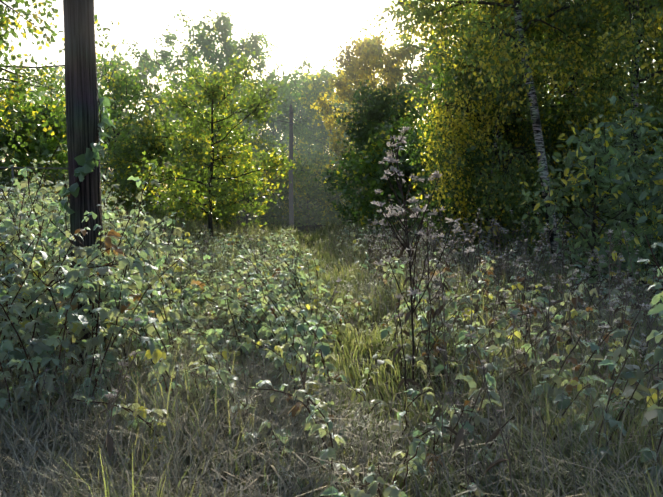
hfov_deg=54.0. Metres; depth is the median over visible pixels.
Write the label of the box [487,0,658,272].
birch trunks
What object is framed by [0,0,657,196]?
sky
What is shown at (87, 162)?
vine
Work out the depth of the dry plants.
5.49 m
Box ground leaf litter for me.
[119,262,661,496]
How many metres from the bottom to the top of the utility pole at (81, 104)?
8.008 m
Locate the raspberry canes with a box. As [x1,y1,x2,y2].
[0,145,662,496]
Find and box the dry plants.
[22,130,662,496]
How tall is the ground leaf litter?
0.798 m
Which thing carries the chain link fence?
on the ground at (307, 227)
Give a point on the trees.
(367, 112)
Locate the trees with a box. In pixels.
[0,0,662,304]
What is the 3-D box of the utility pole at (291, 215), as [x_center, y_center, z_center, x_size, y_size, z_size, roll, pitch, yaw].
[-2.021,-3.947,32.740,0.655,6.605,0.257,0,5,-1]
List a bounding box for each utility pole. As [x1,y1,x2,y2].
[63,0,105,382]
[285,104,296,227]
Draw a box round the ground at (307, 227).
[22,197,656,496]
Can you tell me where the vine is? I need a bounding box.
[51,78,115,338]
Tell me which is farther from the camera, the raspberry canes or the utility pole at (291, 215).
the utility pole at (291, 215)

